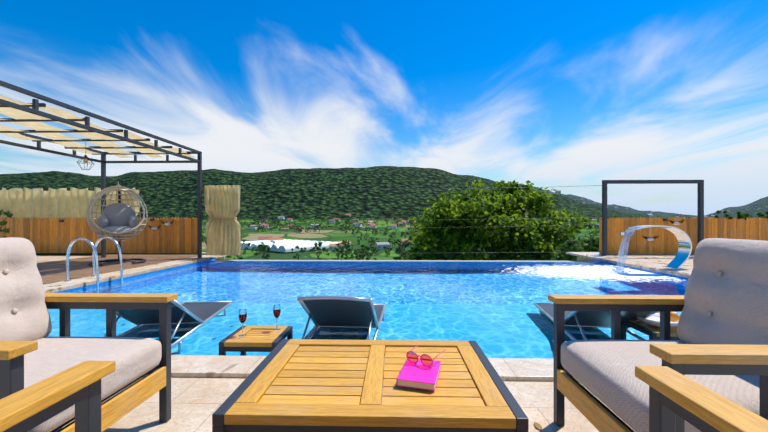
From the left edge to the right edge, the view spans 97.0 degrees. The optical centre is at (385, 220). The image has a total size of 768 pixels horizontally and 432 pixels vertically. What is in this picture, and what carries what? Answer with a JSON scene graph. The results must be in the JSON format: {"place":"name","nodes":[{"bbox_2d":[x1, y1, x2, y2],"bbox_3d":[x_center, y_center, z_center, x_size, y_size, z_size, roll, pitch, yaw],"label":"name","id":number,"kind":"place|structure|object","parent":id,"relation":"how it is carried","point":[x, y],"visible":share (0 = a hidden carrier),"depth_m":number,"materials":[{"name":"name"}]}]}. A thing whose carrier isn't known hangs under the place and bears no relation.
{"place":"outdoors","nodes":[
{"label":"outdoors","id":0,"kind":"place"},
{"bbox_2d":[58,263,541,430],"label":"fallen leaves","id":1,"kind":"object","parent":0,"point":[538,425],"visible":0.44,"depth_m":1.75,"materials":[{"name":"brown plant"}]},
{"bbox_2d":[36,252,693,431],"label":"terrace","id":2,"kind":"structure","parent":0,"point":[203,388],"depth_m":2.31,"materials":[{"name":"stone"}]},
{"bbox_2d":[0,237,177,431],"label":"armchair","id":3,"kind":"object","parent":2,"relation":"on","point":[31,352],"visible":0.9,"depth_m":1.61,"materials":[{"name":"grey fabric"}]},
{"bbox_2d":[64,236,122,287],"bbox_3d":[-5.074,1.123,5.953,0.615,1.663,0.590,0,0,1],"label":"pool ladder","id":4,"kind":"object","parent":2,"relation":"on","point":[95,259],"visible":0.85,"depth_m":5.70,"materials":[{"name":"silver metal"}]},
{"bbox_2d":[0,217,196,253],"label":"fence","id":5,"kind":"object","parent":2,"relation":"on","point":[155,235],"visible":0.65,"depth_m":10.64,"materials":[{"name":"brown wood"}]},
{"bbox_2d":[0,80,201,257],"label":"pergola","id":6,"kind":"object","parent":2,"relation":"on","point":[20,113],"visible":0.98,"depth_m":7.12,"materials":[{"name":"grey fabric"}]},
{"bbox_2d":[77,155,93,169],"bbox_3d":[-6.524,-1.439,7.388,0.307,0.673,0.267,0,0,1],"label":"pendant lamp","id":7,"kind":"object","parent":6,"relation":"hanging from","point":[85,160],"visible":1,"depth_m":7.37,"materials":[{"name":"grey plastic"}]},
{"bbox_2d":[87,177,147,265],"bbox_3d":[-6.358,-0.011,8.084,1.090,2.046,1.096,0,0,5],"label":"egg chair","id":8,"kind":"object","parent":2,"relation":"on","point":[117,221],"visible":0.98,"depth_m":8.07,"materials":[{"name":"grey plastic"}]},
{"bbox_2d":[0,185,240,255],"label":"curtains","id":9,"kind":"object","parent":2,"relation":"on","point":[222,209],"visible":0.58,"depth_m":10.75,"materials":[{"name":"beige fabric"}]},
{"bbox_2d":[212,339,528,431],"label":"coffee table","id":10,"kind":"object","parent":2,"relation":"on","point":[305,385],"visible":0.98,"depth_m":1.29,"materials":[{"name":"brown wood"}]},
{"bbox_2d":[397,344,444,390],"bbox_3d":[0.155,0.614,1.465,0.163,0.083,0.302,0,0,19],"label":"book with sunglasses","id":11,"kind":"object","parent":10,"relation":"on","point":[422,372],"visible":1,"depth_m":1.40,"materials":[{"name":"pink paper"}]},
{"bbox_2d":[55,258,688,292],"bbox_3d":[0.370,1.829,5.962,11.050,1.550,7.230,0,0,1],"label":"pool basin","id":12,"kind":"object","parent":2,"relation":"in","point":[130,277],"visible":0.12,"depth_m":6.98,"materials":[{"name":"tile"}]},
{"bbox_2d":[103,300,233,347],"bbox_3d":[-2.282,1.048,3.704,0.652,0.734,1.762,0,0,-7],"label":"lounger","id":13,"kind":"object","parent":12,"relation":"on","point":[202,313],"visible":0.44,"depth_m":3.45,"materials":[{"name":"silver metal"}]},
{"bbox_2d":[219,326,292,354],"bbox_3d":[-1.078,1.185,2.869,0.460,0.460,0.420,0,0,1],"label":"side table","id":14,"kind":"object","parent":12,"relation":"on","point":[262,339],"visible":0.67,"depth_m":2.73,"materials":[{"name":"brown wood"}]},
{"bbox_2d":[239,304,280,336],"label":"wine glasses","id":15,"kind":"object","parent":14,"relation":"on","point":[243,313],"visible":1,"depth_m":2.83,"materials":[{"name":"clear glass"}]},
{"bbox_2d":[297,296,385,339],"bbox_3d":[-0.385,1.026,3.587,0.652,0.777,1.762,0,0,4],"label":"lounger","id":16,"kind":"object","parent":12,"relation":"on","point":[342,311],"visible":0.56,"depth_m":3.14,"materials":[{"name":"silver metal"}]},
{"bbox_2d":[48,261,687,358],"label":"pool water","id":17,"kind":"structure","parent":12,"relation":"in","point":[491,309],"depth_m":5.16,"materials":[{"name":"blue liquid"}]},
{"bbox_2d":[533,303,657,339],"bbox_3d":[2.133,1.048,3.601,0.652,0.734,1.762,0,0,9],"label":"lounger","id":18,"kind":"object","parent":12,"relation":"on","point":[599,319],"visible":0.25,"depth_m":3.26,"materials":[{"name":"silver metal"}]},
{"bbox_2d":[621,320,679,339],"bbox_3d":[2.498,1.185,3.096,0.460,0.460,0.420,0,0,1],"label":"pool side table","id":19,"kind":"object","parent":12,"relation":"on","point":[652,332],"visible":0.25,"depth_m":3.03,"materials":[{"name":"grey"}]},
{"bbox_2d":[637,312,678,327],"bbox_3d":[2.478,0.855,3.076,0.380,0.200,0.380,0,0,1],"label":"fruit bowl","id":20,"kind":"object","parent":19,"relation":"on","point":[653,320],"visible":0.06,"depth_m":3.00,"materials":[{"name":"white"}]},
{"bbox_2d":[0,361,767,431],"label":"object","id":21,"kind":"object","parent":2,"relation":"on","point":[673,393],"visible":1,"depth_m":0.80,"materials":[{"name":"brown wood"}]},
{"bbox_2d":[607,225,691,273],"bbox_3d":[5.645,0.666,7.354,1.658,1.125,0.381,0,0,1],"label":"pool waterfall fountain","id":22,"kind":"object","parent":2,"relation":"on","point":[680,259],"visible":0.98,"depth_m":7.32,"materials":[{"name":"silver metal"}]},
{"bbox_2d":[602,180,703,255],"bbox_3d":[7.764,-0.075,9.905,2.850,2.200,0.100,0,0,1],"label":"steel frame","id":23,"kind":"object","parent":2,"relation":"on","point":[700,210],"visible":0.88,"depth_m":9.89,"materials":[{"name":"grey metal"}]},
{"bbox_2d":[202,185,602,253],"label":"cables","id":24,"kind":"object","parent":23,"relation":"attached to","point":[427,227],"visible":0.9,"depth_m":9.73,"materials":[{"name":"grey plastic"}]},
{"bbox_2d":[548,238,767,431],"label":"armchair","id":25,"kind":"object","parent":2,"relation":"on","point":[720,346],"visible":0.9,"depth_m":1.42,"materials":[{"name":"grey fabric"}]},
{"bbox_2d":[599,217,767,254],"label":"fence","id":26,"kind":"object","parent":2,"relation":"on","point":[654,240],"visible":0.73,"depth_m":10.23,"materials":[{"name":"brown wood"}]},
{"bbox_2d":[0,166,767,259],"bbox_3d":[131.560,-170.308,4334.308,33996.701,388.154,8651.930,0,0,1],"label":"terrain","id":27,"kind":"structure","parent":0,"point":[392,189],"depth_m":733.14,"materials":[{"name":"green plant"}]},
{"bbox_2d":[241,239,338,251],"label":"greenhouse","id":28,"kind":"object","parent":27,"relation":"on","point":[285,245],"visible":0.69,"depth_m":263.85,"materials":[{"name":"white"}]},
{"bbox_2d":[0,209,767,260],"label":"bushes","id":29,"kind":"object","parent":27,"relation":"on","point":[580,244],"visible":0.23,"depth_m":15.54,"materials":[{"name":"green plant"}]},
{"bbox_2d":[137,207,727,259],"bbox_3d":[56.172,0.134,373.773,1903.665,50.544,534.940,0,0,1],"label":"valley trees","id":30,"kind":"object","parent":27,"relation":"on","point":[262,247],"visible":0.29,"depth_m":279.25,"materials":[{"name":"green plant"}]},
{"bbox_2d":[399,179,594,260],"bbox_3d":[7.382,2.088,23.019,12.951,9.970,9.531,0,0,1],"label":"tree","id":31,"kind":"object","parent":27,"relation":"on","point":[493,214],"visible":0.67,"depth_m":20.73,"materials":[{"name":"green plant"}]},
{"bbox_2d":[250,190,767,250],"bbox_3d":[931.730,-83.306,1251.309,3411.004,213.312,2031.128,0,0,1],"label":"village houses","id":32,"kind":"structure","parent":27,"relation":"on","point":[380,245],"depth_m":470.09,"materials":[{"name":"beige"}]},
{"bbox_2d":[0,0,767,215],"label":"sky","id":33,"kind":"structure","parent":0,"point":[580,94],"materials":[{"name":"blue"}]}
]}

